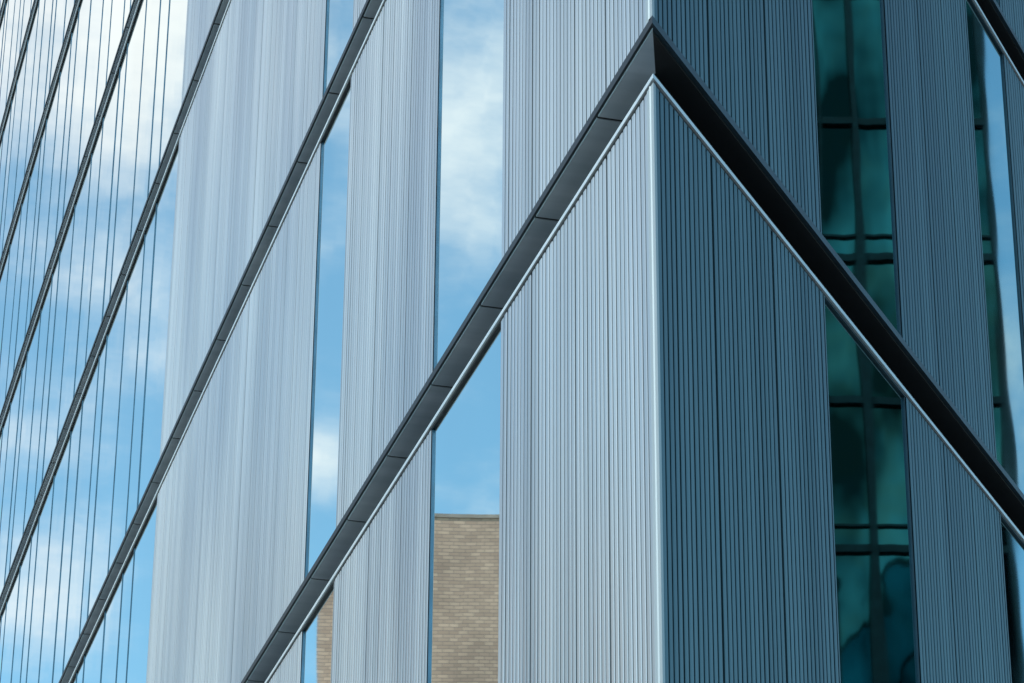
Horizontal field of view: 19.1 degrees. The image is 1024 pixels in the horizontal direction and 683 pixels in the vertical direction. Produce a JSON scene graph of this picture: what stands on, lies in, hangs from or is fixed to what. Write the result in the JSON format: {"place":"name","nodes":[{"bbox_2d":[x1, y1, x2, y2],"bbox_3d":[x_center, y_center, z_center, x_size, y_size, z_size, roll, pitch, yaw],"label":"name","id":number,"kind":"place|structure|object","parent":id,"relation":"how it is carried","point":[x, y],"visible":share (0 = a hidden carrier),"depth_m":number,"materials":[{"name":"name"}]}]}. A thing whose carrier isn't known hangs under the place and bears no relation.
{"place":"outdoors","nodes":[
{"label":"outdoors","id":0,"kind":"place"},
{"bbox_3d":[9.378,-5.302,38.184,0.117,45.165,41.967,-11,-28,22],"label":"storey wall","id":1,"kind":"object","parent":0,"visible":0},
{"bbox_2d":[652,0,1023,546],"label":"channel upper edge","id":2,"kind":"object","parent":1,"relation":"attached to","point":[727,119],"visible":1,"depth_m":17.49,"materials":[{"name":"black metal"}]},
{"bbox_2d":[812,0,1023,682],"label":"window glass","id":3,"kind":"object","parent":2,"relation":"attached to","point":[876,625],"visible":1,"depth_m":18.01,"materials":[{"name":"teal glass"}]},
{"bbox_2d":[653,0,1023,533],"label":"channel soffit","id":4,"kind":"structure","parent":1,"relation":"attached to","point":[675,79],"depth_m":17.62,"materials":[{"name":"black metal"}]},
{"bbox_2d":[654,0,1023,682],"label":"ribbed cladding","id":5,"kind":"structure","parent":1,"relation":"attached to","point":[738,48],"depth_m":16.28,"materials":[{"name":"blue metal"}]},
{"bbox_2d":[657,0,1023,682],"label":"cladding grooves","id":6,"kind":"object","parent":1,"relation":"attached to","point":[807,358],"visible":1,"depth_m":16.08,"materials":[{"name":"blue metal"}]},
{"bbox_2d":[811,0,1023,682],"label":"window frames","id":7,"kind":"structure","parent":1,"relation":"attached to","point":[904,406],"depth_m":18.89,"materials":[{"name":"black metal"}]},
{"label":"ground","id":8,"kind":"structure","parent":0,"visible":0},
{"bbox_2d":[653,0,1023,541],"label":"trim","id":9,"kind":"structure","parent":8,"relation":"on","point":[738,178],"depth_m":17.59,"materials":[{"name":"silver metal"}]},
{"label":"storey wall","id":10,"kind":"object","parent":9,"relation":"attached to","visible":0},
{"bbox_2d":[0,0,169,682],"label":"curtain wall mullions","id":11,"kind":"object","parent":10,"relation":"attached to","point":[78,324],"visible":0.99,"depth_m":40.01,"materials":[{"name":"metal"}]},
{"bbox_2d":[0,0,652,682],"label":"channel upper edge","id":12,"kind":"object","parent":10,"relation":"attached to","point":[488,286],"visible":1,"depth_m":25.20,"materials":[{"name":"metal"}]},
{"bbox_2d":[0,0,503,682],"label":"window glass","id":13,"kind":"object","parent":12,"relation":"attached to","point":[464,554],"visible":1,"depth_m":33.70,"materials":[{"name":"blue glass"}]},
{"bbox_2d":[646,0,664,682],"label":"corner trim","id":14,"kind":"structure","parent":12,"relation":"attached to","point":[656,398],"depth_m":14.26,"materials":[{"name":"metal"}]},
{"bbox_2d":[0,0,652,682],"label":"channel drip trim","id":15,"kind":"structure","parent":10,"relation":"attached to","point":[534,262],"depth_m":24.33,"materials":[{"name":"metal"}]},
{"bbox_2d":[0,0,654,682],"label":"channel soffit","id":16,"kind":"structure","parent":10,"relation":"attached to","point":[632,82],"depth_m":22.31,"materials":[{"name":"metal"}]},
{"bbox_2d":[0,17,622,681],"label":"soffit joint gaskets","id":17,"kind":"object","parent":16,"relation":"attached to","point":[248,285],"visible":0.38,"depth_m":21.96,"materials":[{"name":"black rubber"}]},
{"bbox_2d":[147,0,652,682],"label":"cladding grooves","id":18,"kind":"object","parent":10,"relation":"attached to","point":[357,78],"visible":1,"depth_m":16.69,"materials":[{"name":"metal"}]},
{"bbox_2d":[146,0,655,682],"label":"ribbed cladding","id":19,"kind":"structure","parent":10,"relation":"attached to","point":[588,276],"depth_m":20.74,"materials":[{"name":"metal"}]},
{"bbox_2d":[301,0,506,682],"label":"window frames","id":20,"kind":"structure","parent":10,"relation":"attached to","point":[432,459],"depth_m":19.77,"materials":[{"name":"metal"}]}
]}

